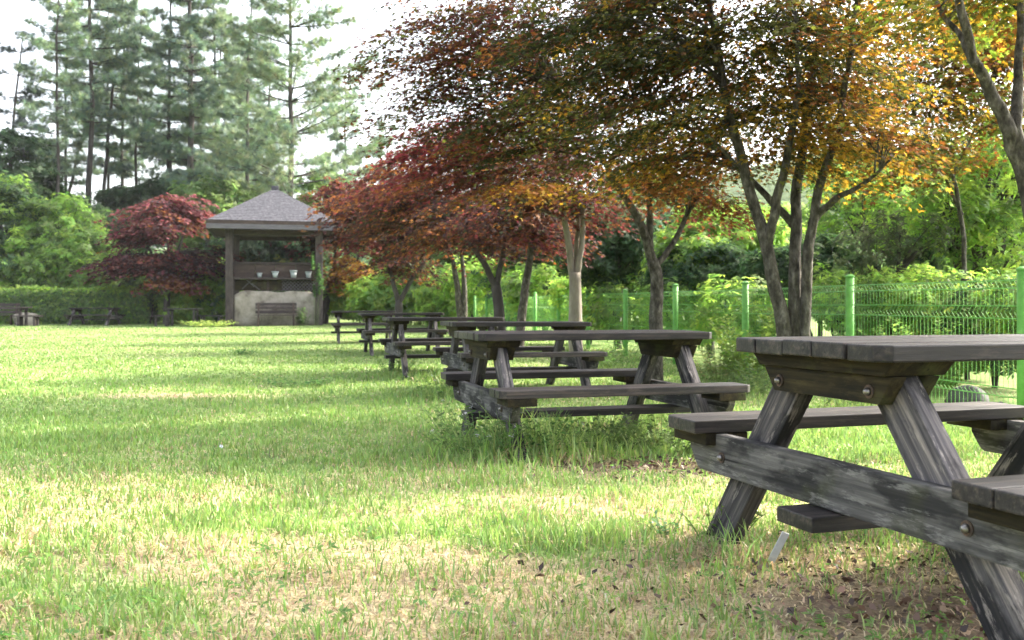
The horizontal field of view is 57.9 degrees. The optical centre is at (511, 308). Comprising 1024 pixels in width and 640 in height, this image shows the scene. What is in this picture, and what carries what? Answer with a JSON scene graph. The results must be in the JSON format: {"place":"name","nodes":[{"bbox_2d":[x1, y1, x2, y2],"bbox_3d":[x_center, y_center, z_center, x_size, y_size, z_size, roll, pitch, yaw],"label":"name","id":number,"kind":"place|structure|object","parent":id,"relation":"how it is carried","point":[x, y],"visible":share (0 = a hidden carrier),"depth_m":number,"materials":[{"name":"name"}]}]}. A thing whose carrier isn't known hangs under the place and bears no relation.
{"place":"outdoors","nodes":[
{"label":"outdoors","id":0,"kind":"place"},
{"bbox_2d":[0,309,1023,639],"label":"lawn","id":1,"kind":"structure","parent":0,"point":[878,595],"depth_m":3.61,"materials":[{"name":"green plant"}]},
{"bbox_2d":[0,170,53,287],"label":"tree","id":2,"kind":"object","parent":1,"relation":"on","point":[14,194],"visible":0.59,"depth_m":44.80,"materials":[{"name":"green plant"}]},
{"bbox_2d":[0,262,60,287],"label":"shrub","id":3,"kind":"object","parent":1,"relation":"on","point":[6,284],"visible":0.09,"depth_m":43.80,"materials":[{"name":"green plant"}]},
{"bbox_2d":[0,28,64,170],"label":"pine tree","id":4,"kind":"object","parent":1,"relation":"on","point":[27,94],"visible":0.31,"depth_m":53.87,"materials":[{"name":"green plant"}]},
{"bbox_2d":[0,125,73,199],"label":"tree","id":5,"kind":"object","parent":1,"relation":"on","point":[31,169],"visible":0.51,"depth_m":51.12,"materials":[{"name":"green plant"}]},
{"bbox_2d":[11,0,104,225],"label":"pine tree","id":6,"kind":"object","parent":1,"relation":"on","point":[58,118],"visible":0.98,"depth_m":51.88,"materials":[{"name":"green plant"}]},
{"bbox_2d":[0,191,119,287],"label":"tree","id":7,"kind":"object","parent":1,"relation":"on","point":[57,250],"visible":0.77,"depth_m":44.33,"materials":[{"name":"green plant"}]},
{"bbox_2d":[10,0,109,190],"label":"pine tree","id":8,"kind":"object","parent":1,"relation":"on","point":[77,63],"visible":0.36,"depth_m":60.00,"materials":[{"name":"green plant"}]},
{"bbox_2d":[0,283,156,323],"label":"clipped hedge","id":9,"kind":"object","parent":1,"relation":"on","point":[51,305],"visible":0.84,"depth_m":41.85,"materials":[{"name":"green plant"}]},
{"bbox_2d":[53,113,105,192],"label":"pine tree","id":10,"kind":"object","parent":1,"relation":"on","point":[81,183],"visible":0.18,"depth_m":62.01,"materials":[{"name":"green plant"}]},
{"bbox_2d":[32,181,151,252],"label":"tree","id":11,"kind":"object","parent":1,"relation":"on","point":[100,208],"visible":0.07,"depth_m":51.84,"materials":[{"name":"green plant"}]},
{"bbox_2d":[63,308,125,325],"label":"picnic table","id":12,"kind":"object","parent":1,"relation":"on","point":[80,316],"visible":0.95,"depth_m":40.23,"materials":[{"name":"wood"}]},
{"bbox_2d":[42,0,149,203],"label":"pine tree","id":13,"kind":"object","parent":1,"relation":"on","point":[115,77],"visible":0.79,"depth_m":54.96,"materials":[{"name":"green plant"}]},
{"bbox_2d":[59,242,157,305],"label":"shrub","id":14,"kind":"object","parent":1,"relation":"on","point":[80,277],"visible":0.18,"depth_m":43.62,"materials":[{"name":"green plant"}]},
{"bbox_2d":[74,0,142,190],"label":"pine tree","id":15,"kind":"object","parent":1,"relation":"on","point":[97,16],"visible":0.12,"depth_m":63.84,"materials":[{"name":"green plant"}]},
{"bbox_2d":[70,0,163,185],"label":"pine tree","id":16,"kind":"object","parent":1,"relation":"on","point":[127,159],"visible":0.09,"depth_m":60.61,"materials":[{"name":"green plant"}]},
{"bbox_2d":[81,0,157,192],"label":"pine tree","id":17,"kind":"object","parent":1,"relation":"on","point":[108,133],"visible":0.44,"depth_m":57.74,"materials":[{"name":"green plant"}]},
{"bbox_2d":[91,176,174,252],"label":"tree","id":18,"kind":"object","parent":1,"relation":"on","point":[125,196],"visible":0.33,"depth_m":56.67,"materials":[{"name":"green plant"}]},
{"bbox_2d":[96,7,170,184],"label":"pine tree","id":19,"kind":"object","parent":1,"relation":"on","point":[122,170],"visible":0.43,"depth_m":59.63,"materials":[{"name":"green plant"}]},
{"bbox_2d":[114,273,180,322],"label":"shrub","id":20,"kind":"object","parent":1,"relation":"on","point":[138,281],"visible":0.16,"depth_m":43.47,"materials":[{"name":"green plant"}]},
{"bbox_2d":[68,193,249,323],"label":"maple tree","id":21,"kind":"object","parent":1,"relation":"on","point":[170,216],"visible":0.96,"depth_m":41.37,"materials":[{"name":"red plant"}]},
{"bbox_2d":[134,34,197,192],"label":"pine tree","id":22,"kind":"object","parent":1,"relation":"on","point":[142,178],"visible":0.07,"depth_m":67.51,"materials":[{"name":"green plant"}]},
{"bbox_2d":[119,1,222,254],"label":"pine tree","id":23,"kind":"object","parent":1,"relation":"on","point":[167,114],"visible":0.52,"depth_m":56.24,"materials":[{"name":"green plant"}]},
{"bbox_2d":[162,308,202,325],"bbox_3d":[-13.871,0.357,38.997,1.450,0.780,0.794,0,0,-3],"label":"plank table","id":24,"kind":"object","parent":1,"relation":"on","point":[171,310],"visible":0.96,"depth_m":38.72,"materials":[{"name":"brown wood"}]},
{"bbox_2d":[131,0,237,202],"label":"pine tree","id":25,"kind":"object","parent":1,"relation":"on","point":[189,174],"visible":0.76,"depth_m":55.37,"materials":[{"name":"green plant"}]},
{"bbox_2d":[151,261,224,323],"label":"shrub","id":26,"kind":"object","parent":1,"relation":"on","point":[176,300],"visible":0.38,"depth_m":42.05,"materials":[{"name":"green plant"}]},
{"bbox_2d":[180,319,238,326],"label":"weed clump","id":27,"kind":"object","parent":1,"relation":"on","point":[209,323],"visible":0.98,"depth_m":36.69,"materials":[{"name":"green plant"}]},
{"bbox_2d":[164,0,257,242],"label":"pine tree","id":28,"kind":"object","parent":1,"relation":"on","point":[221,96],"visible":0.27,"depth_m":57.36,"materials":[{"name":"green plant"}]},
{"bbox_2d":[165,172,257,256],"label":"tree","id":29,"kind":"object","parent":1,"relation":"on","point":[229,195],"visible":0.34,"depth_m":51.85,"materials":[{"name":"green plant"}]},
{"bbox_2d":[190,257,245,322],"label":"shrub","id":30,"kind":"object","parent":1,"relation":"on","point":[217,303],"visible":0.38,"depth_m":42.19,"materials":[{"name":"green plant"}]},
{"bbox_2d":[194,12,254,184],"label":"pine tree","id":31,"kind":"object","parent":1,"relation":"on","point":[200,143],"visible":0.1,"depth_m":59.48,"materials":[{"name":"green plant"}]},
{"bbox_2d":[187,0,295,204],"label":"pine tree","id":32,"kind":"object","parent":1,"relation":"on","point":[230,111],"visible":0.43,"depth_m":53.67,"materials":[{"name":"green plant"}]},
{"bbox_2d":[202,232,340,291],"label":"tree","id":33,"kind":"object","parent":1,"relation":"on","point":[261,251],"visible":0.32,"depth_m":45.90,"materials":[{"name":"green plant"}]},
{"bbox_2d":[206,186,340,325],"bbox_3d":[-10.505,-2.325,41.000,5.440,6.231,5.440,0,0,-14],"label":"gazebo","id":34,"kind":"object","parent":1,"relation":"on","point":[272,213],"visible":0.77,"depth_m":39.37,"materials":[{"name":"grey wood"}]},
{"bbox_2d":[234,290,314,325],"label":"wall","id":35,"kind":"structure","parent":1,"relation":"on","point":[245,301],"depth_m":39.25,"materials":[{"name":"stone"}]},
{"bbox_2d":[239,26,310,197],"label":"pine tree","id":36,"kind":"object","parent":1,"relation":"on","point":[278,107],"visible":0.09,"depth_m":61.81,"materials":[{"name":"green plant"}]},
{"bbox_2d":[255,303,296,325],"bbox_3d":[-9.878,0.225,38.734,1.680,0.990,0.600,0,0,-14],"label":"park bench","id":37,"kind":"object","parent":1,"relation":"on","point":[259,306],"visible":0.96,"depth_m":38.88,"materials":[{"name":"brown wood"}]},
{"bbox_2d":[198,0,399,209],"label":"pine tree","id":38,"kind":"object","parent":1,"relation":"on","point":[288,130],"visible":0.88,"depth_m":49.16,"materials":[{"name":"green plant"}]},
{"bbox_2d":[255,375,345,386],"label":"weed clump","id":39,"kind":"object","parent":1,"relation":"on","point":[318,382],"visible":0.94,"depth_m":10.52,"materials":[{"name":"green plant"}]},
{"bbox_2d":[310,251,323,324],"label":"climbing plant","id":40,"kind":"object","parent":1,"relation":"on","point":[314,291],"visible":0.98,"depth_m":39.44,"materials":[{"name":"green plant"}]},
{"bbox_2d":[276,176,390,323],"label":"maple tree","id":41,"kind":"object","parent":1,"relation":"on","point":[335,273],"visible":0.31,"depth_m":42.23,"materials":[{"name":"red plant"}]},
{"bbox_2d":[293,170,391,318],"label":"tree","id":42,"kind":"object","parent":1,"relation":"on","point":[308,187],"visible":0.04,"depth_m":55.64,"materials":[{"name":"green plant"}]},
{"bbox_2d":[323,266,378,322],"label":"shrub","id":43,"kind":"object","parent":1,"relation":"on","point":[336,303],"visible":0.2,"depth_m":42.89,"materials":[{"name":"green plant"}]},
{"bbox_2d":[324,75,378,270],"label":"pine tree","id":44,"kind":"object","parent":1,"relation":"on","point":[341,146],"visible":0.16,"depth_m":65.56,"materials":[{"name":"green plant"}]},
{"bbox_2d":[331,311,395,343],"bbox_3d":[-3.616,0.456,22.499,1.541,0.827,1.630,0,0,-11],"label":"picnic table","id":45,"kind":"object","parent":1,"relation":"on","point":[338,324],"visible":0.66,"depth_m":22.09,"materials":[{"name":"wood"}]},
{"bbox_2d":[298,177,450,316],"bbox_3d":[-4.021,-1.706,29.931,5.757,5.243,4.838,0,0,0],"label":"maple tree","id":46,"kind":"object","parent":1,"relation":"on","point":[394,268],"visible":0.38,"depth_m":29.89,"materials":[{"name":"red plant"}]},
{"bbox_2d":[359,118,398,270],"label":"pine tree","id":47,"kind":"object","parent":1,"relation":"on","point":[383,140],"visible":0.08,"depth_m":69.31,"materials":[{"name":"green plant"}]},
{"bbox_2d":[343,270,416,325],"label":"shrub","id":48,"kind":"object","parent":1,"relation":"on","point":[370,295],"visible":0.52,"depth_m":39.01,"materials":[{"name":"green plant"}]},
{"bbox_2d":[356,313,448,355],"bbox_3d":[-2.068,0.484,17.198,1.541,0.827,1.630,0,0,-14],"label":"picnic table","id":49,"kind":"object","parent":1,"relation":"on","point":[368,332],"visible":0.84,"depth_m":16.80,"materials":[{"name":"wood"}]},
{"bbox_2d":[373,257,446,324],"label":"shrub","id":50,"kind":"object","parent":1,"relation":"on","point":[407,304],"visible":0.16,"depth_m":38.66,"materials":[{"name":"green plant"}]},
{"bbox_2d":[327,173,512,316],"bbox_3d":[-2.185,-1.294,22.846,4.325,4.454,4.235,0,0,-40],"label":"maple tree","id":51,"kind":"object","parent":1,"relation":"on","point":[461,305],"visible":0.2,"depth_m":22.88,"materials":[{"name":"red plant"}]},
{"bbox_2d":[408,371,452,399],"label":"weed clump","id":52,"kind":"object","parent":1,"relation":"on","point":[437,389],"visible":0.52,"depth_m":8.96,"materials":[{"name":"green plant"}]},
{"bbox_2d":[322,147,557,330],"bbox_3d":[-1.214,-1.225,19.072,4.429,4.321,4.110,0,0,27],"label":"maple tree","id":53,"kind":"object","parent":1,"relation":"on","point":[495,281],"visible":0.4,"depth_m":18.88,"materials":[{"name":"red plant"}]},
{"bbox_2d":[378,317,504,378],"bbox_3d":[-0.920,0.520,12.300,1.541,0.827,1.630,0,0,-15],"label":"picnic table","id":54,"kind":"object","parent":1,"relation":"on","point":[395,347],"visible":0.64,"depth_m":11.96,"materials":[{"name":"wood"}]},
{"bbox_2d":[409,262,482,326],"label":"shrub","id":55,"kind":"object","parent":1,"relation":"on","point":[426,303],"visible":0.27,"depth_m":36.14,"materials":[{"name":"green plant"}]},
{"bbox_2d":[423,253,508,327],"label":"shrub","id":56,"kind":"object","parent":1,"relation":"on","point":[448,288],"visible":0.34,"depth_m":34.67,"materials":[{"name":"green plant"}]},
{"bbox_2d":[437,189,518,289],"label":"tree","id":57,"kind":"object","parent":1,"relation":"on","point":[442,261],"visible":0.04,"depth_m":38.85,"materials":[{"name":"green plant"}]},
{"bbox_2d":[416,398,543,460],"bbox_3d":[-0.179,0.705,5.310,0.741,0.338,0.720,0,0,0],"label":"weed clump","id":58,"kind":"object","parent":1,"relation":"on","point":[451,436],"visible":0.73,"depth_m":5.25,"materials":[{"name":"green plant"}]},
{"bbox_2d":[148,229,843,313],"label":"woods","id":59,"kind":"object","parent":1,"relation":"on","point":[364,260],"depth_m":77.59,"materials":[{"name":"green plant"}]},
{"bbox_2d":[0,382,993,639],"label":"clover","id":60,"kind":"object","parent":1,"relation":"on","point":[344,610],"visible":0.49,"depth_m":2.81,"materials":[{"name":"green plant"}]},
{"bbox_2d":[458,254,543,330],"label":"shrub","id":61,"kind":"object","parent":1,"relation":"on","point":[480,279],"visible":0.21,"depth_m":30.90,"materials":[{"name":"green plant"}]},
{"bbox_2d":[414,184,605,351],"bbox_3d":[-0.004,-0.667,16.553,3.432,3.212,3.394,0,0,0],"label":"maple tree","id":62,"kind":"object","parent":1,"relation":"on","point":[539,238],"visible":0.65,"depth_m":16.38,"materials":[{"name":"red plant"}]},
{"bbox_2d":[362,111,675,351],"bbox_3d":[0.125,-0.912,13.151,4.424,3.706,3.695,0,0,0],"label":"maple tree","id":63,"kind":"object","parent":1,"relation":"on","point":[537,196],"visible":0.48,"depth_m":13.01,"materials":[{"name":"red plant"}]},
{"bbox_2d":[433,321,607,386],"bbox_3d":[0.031,0.549,9.999,1.541,0.827,1.630,0,0,-15],"label":"picnic table","id":64,"kind":"object","parent":1,"relation":"on","point":[453,359],"visible":0.75,"depth_m":9.75,"materials":[{"name":"wood"}]},
{"bbox_2d":[483,407,590,460],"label":"weed clump","id":65,"kind":"object","parent":1,"relation":"on","point":[550,432],"visible":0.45,"depth_m":5.33,"materials":[{"name":"green plant"}]},
{"bbox_2d":[501,262,584,329],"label":"shrub","id":66,"kind":"object","parent":1,"relation":"on","point":[513,286],"visible":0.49,"depth_m":25.18,"materials":[{"name":"green plant"}]},
{"bbox_2d":[332,0,778,380],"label":"maple tree","id":67,"kind":"object","parent":1,"relation":"on","point":[470,32],"visible":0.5,"depth_m":9.83,"materials":[{"name":"brown plant"}]},
{"bbox_2d":[490,199,636,297],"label":"tree","id":68,"kind":"object","parent":1,"relation":"on","point":[549,263],"visible":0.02,"depth_m":30.37,"materials":[{"name":"green plant"}]},
{"bbox_2d":[543,272,635,344],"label":"shrub","id":69,"kind":"object","parent":1,"relation":"on","point":[562,287],"visible":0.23,"depth_m":21.10,"materials":[{"name":"green plant"}]},
{"bbox_2d":[441,330,749,464],"bbox_3d":[0.443,0.556,5.962,1.541,0.827,1.630,0,0,-16],"label":"picnic table","id":70,"kind":"object","parent":1,"relation":"on","point":[507,399],"visible":0.94,"depth_m":5.72,"materials":[{"name":"wood"}]},
{"bbox_2d":[538,412,654,455],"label":"weed clump","id":71,"kind":"object","parent":1,"relation":"on","point":[618,439],"visible":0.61,"depth_m":5.71,"materials":[{"name":"green plant"}]},
{"bbox_2d":[540,185,684,348],"bbox_3d":[2.507,-0.932,19.434,3.635,3.625,3.000,0,0,-25],"label":"tree","id":72,"kind":"object","parent":1,"relation":"on","point":[623,252],"visible":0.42,"depth_m":18.33,"materials":[{"name":"green plant"}]},
{"bbox_2d":[583,340,641,367],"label":"weed clump","id":73,"kind":"object","parent":1,"relation":"on","point":[611,355],"visible":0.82,"depth_m":13.45,"materials":[{"name":"green plant"}]},
{"bbox_2d":[581,271,669,345],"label":"shrub","id":74,"kind":"object","parent":1,"relation":"on","point":[595,319],"visible":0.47,"depth_m":18.02,"materials":[{"name":"green plant"}]},
{"bbox_2d":[600,412,692,454],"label":"weed clump","id":75,"kind":"object","parent":1,"relation":"on","point":[670,436],"visible":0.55,"depth_m":5.80,"materials":[{"name":"green plant"}]},
{"bbox_2d":[645,510,683,537],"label":"weed clump","id":76,"kind":"object","parent":1,"relation":"on","point":[656,520],"visible":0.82,"depth_m":3.46,"materials":[{"name":"green plant"}]},
{"bbox_2d":[632,269,721,350],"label":"shrub","id":77,"kind":"object","parent":1,"relation":"on","point":[703,343],"visible":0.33,"depth_m":15.59,"materials":[{"name":"green plant"}]},
{"bbox_2d":[639,238,761,357],"bbox_3d":[3.441,-0.164,16.024,2.436,2.138,1.846,0,0,0],"label":"shrub","id":78,"kind":"object","parent":1,"relation":"on","point":[696,274],"visible":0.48,"depth_m":15.57,"materials":[{"name":"green plant"}]},
{"bbox_2d":[638,198,789,354],"bbox_3d":[3.935,-0.632,17.283,2.207,3.064,3.842,0,0,41],"label":"tree","id":79,"kind":"object","parent":1,"relation":"on","point":[691,244],"visible":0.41,"depth_m":16.38,"materials":[{"name":"green plant"}]},
{"bbox_2d":[415,447,1022,639],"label":"fallen leaves","id":80,"kind":"object","parent":1,"relation":"on","point":[964,631],"visible":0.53,"depth_m":2.74,"materials":[{"name":"brown plant"}]},
{"bbox_2d":[693,344,751,379],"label":"weed clump","id":81,"kind":"object","parent":1,"relation":"on","point":[714,371],"visible":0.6,"depth_m":11.49,"materials":[{"name":"green plant"}]},
{"bbox_2d":[679,502,766,540],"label":"weed clump","id":82,"kind":"object","parent":1,"relation":"on","point":[753,520],"visible":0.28,"depth_m":3.36,"materials":[{"name":"green plant"}]},
{"bbox_2d":[457,0,1000,407],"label":"maple tree","id":83,"kind":"object","parent":1,"relation":"on","point":[809,89],"visible":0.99,"depth_m":7.42,"materials":[{"name":"orange plant"}]},
{"bbox_2d":[690,273,786,353],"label":"shrub","id":84,"kind":"object","parent":1,"relation":"on","point":[707,300],"visible":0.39,"depth_m":12.92,"materials":[{"name":"green plant"}]},
{"bbox_2d":[707,308,775,381],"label":"weed clump","id":85,"kind":"object","parent":1,"relation":"on","point":[735,355],"visible":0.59,"depth_m":11.16,"materials":[{"name":"green plant"}]},
{"bbox_2d":[721,356,771,394],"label":"weed clump","id":86,"kind":"object","parent":1,"relation":"on","point":[762,383],"visible":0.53,"depth_m":9.64,"materials":[{"name":"green plant"}]},
{"bbox_2d":[473,266,1023,418],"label":"fence","id":87,"kind":"object","parent":1,"relation":"on","point":[849,291],"visible":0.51,"depth_m":9.49,"materials":[{"name":"green metal"}]},
{"bbox_2d":[766,531,788,566],"bbox_3d":[0.864,0.806,3.041,0.026,0.165,0.004,22,10,-9],"label":"plastic stake","id":88,"kind":"object","parent":1,"relation":"on","point":[779,544],"visible":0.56,"depth_m":3.03,"materials":[{"name":"white plastic"}]},
{"bbox_2d":[739,201,835,309],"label":"tree","id":89,"kind":"object","parent":1,"relation":"on","point":[786,208],"visible":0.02,"depth_m":25.48,"materials":[{"name":"green plant"}]},
{"bbox_2d":[738,229,886,335],"bbox_3d":[4.553,-0.150,14.004,2.192,2.131,1.687,0,0,0],"label":"shrub","id":90,"kind":"object","parent":1,"relation":"on","point":[826,251],"visible":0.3,"depth_m":13.71,"materials":[{"name":"green plant"}]},
{"bbox_2d":[786,262,900,335],"bbox_3d":[4.072,0.160,11.588,1.375,1.534,1.286,0,0,0],"label":"shrub","id":91,"kind":"object","parent":1,"relation":"on","point":[837,275],"visible":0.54,"depth_m":11.22,"materials":[{"name":"green plant"}]},
{"bbox_2d":[668,334,1023,639],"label":"picnic table","id":92,"kind":"object","parent":1,"relation":"on","point":[974,527],"visible":0.98,"depth_m":2.55,"materials":[{"name":"grey wood"}]},
{"bbox_2d":[790,144,950,260],"bbox_3d":[5.842,-0.987,15.368,2.642,3.781,2.914,0,0,40],"label":"tree","id":93,"kind":"object","parent":1,"relation":"on","point":[855,217],"visible":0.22,"depth_m":14.73,"materials":[{"name":"green plant"}]},
{"bbox_2d":[752,0,1023,379],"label":"maple tree","id":94,"kind":"object","parent":1,"relation":"on","point":[968,84],"visible":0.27,"depth_m":11.15,"materials":[{"name":"orange plant"}]},
{"bbox_2d":[827,210,960,281],"bbox_3d":[5.089,-0.210,12.440,1.640,2.253,1.444,0,0,0],"label":"shrub","id":95,"kind":"object","parent":1,"relation":"on","point":[913,251],"visible":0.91,"depth_m":12.21,"materials":[{"name":"green plant"}]},
{"bbox_2d":[854,262,955,334],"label":"shrub","id":96,"kind":"object","parent":1,"relation":"on","point":[889,275],"visible":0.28,"depth_m":11.24,"materials":[{"name":"green plant"}]},
{"bbox_2d":[857,316,971,394],"bbox_3d":[4.324,0.472,9.550,1.257,0.816,0.999,0,0,-18],"label":"weed clump","id":97,"kind":"object","parent":1,"relation":"on","point":[949,373],"visible":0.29,"depth_m":9.51,"materials":[{"name":"green plant"}]},
{"bbox_2d":[865,172,971,287],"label":"tree","id":98,"kind":"object","parent":1,"relation":"on","point":[928,255],"visible":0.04,"depth_m":18.95,"materials":[{"name":"green plant"}]},
{"bbox_2d":[829,0,1023,219],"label":"maple tree","id":99,"kind":"object","parent":1,"relation":"on","point":[1010,124],"visible":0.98,"depth_m":6.17,"materials":[{"name":"orange plant"}]},
{"bbox_2d":[886,265,1016,379],"bbox_3d":[5.019,0.205,10.535,1.438,1.431,1.282,0,0,18],"label":"shrub","id":100,"kind":"object","parent":1,"relation":"on","point":[937,277],"visible":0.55,"depth_m":10.47,"materials":[{"name":"green plant"}]},
{"bbox_2d":[880,110,1023,370],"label":"tree","id":101,"kind":"object","parent":1,"relation":"on","point":[996,212],"visible":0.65,"depth_m":12.48,"materials":[{"name":"green plant"}]},
{"bbox_2d":[944,385,988,402],"bbox_3d":[4.038,0.835,8.204,0.370,0.324,0.262,0,0,27],"label":"boulder","id":102,"kind":"object","parent":1,"relation":"on","point":[952,396],"visible":0.31,"depth_m":8.14,"materials":[{"name":"stone"}]},
{"bbox_2d":[924,282,1016,387],"bbox_3d":[5.301,0.314,10.246,1.490,1.224,1.308,0,0,0],"label":"shrub","id":103,"kind":"object","parent":1,"relation":"on","point":[999,366],"visible":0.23,"depth_m":10.04,"materials":[{"name":"green plant"}]},
{"bbox_2d":[932,137,1023,290],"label":"tree","id":104,"kind":"object","parent":1,"relation":"on","point":[969,253],"visible":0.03,"depth_m":17.39,"materials":[{"name":"green plant"}]},
{"bbox_2d":[962,268,1016,363],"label":"shrub","id":105,"kind":"object","parent":1,"relation":"on","point":[996,297],"visible":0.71,"depth_m":9.40,"materials":[{"name":"green plant"}]},
{"bbox_2d":[0,0,1023,249],"label":"sky","id":106,"kind":"structure","parent":0,"point":[12,12],"materials":[{"name":"white"}]},
{"bbox_2d":[155,148,941,306],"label":"hill","id":107,"kind":"structure","parent":0,"point":[769,189],"depth_m":174.06,"materials":[{"name":"green plant"}]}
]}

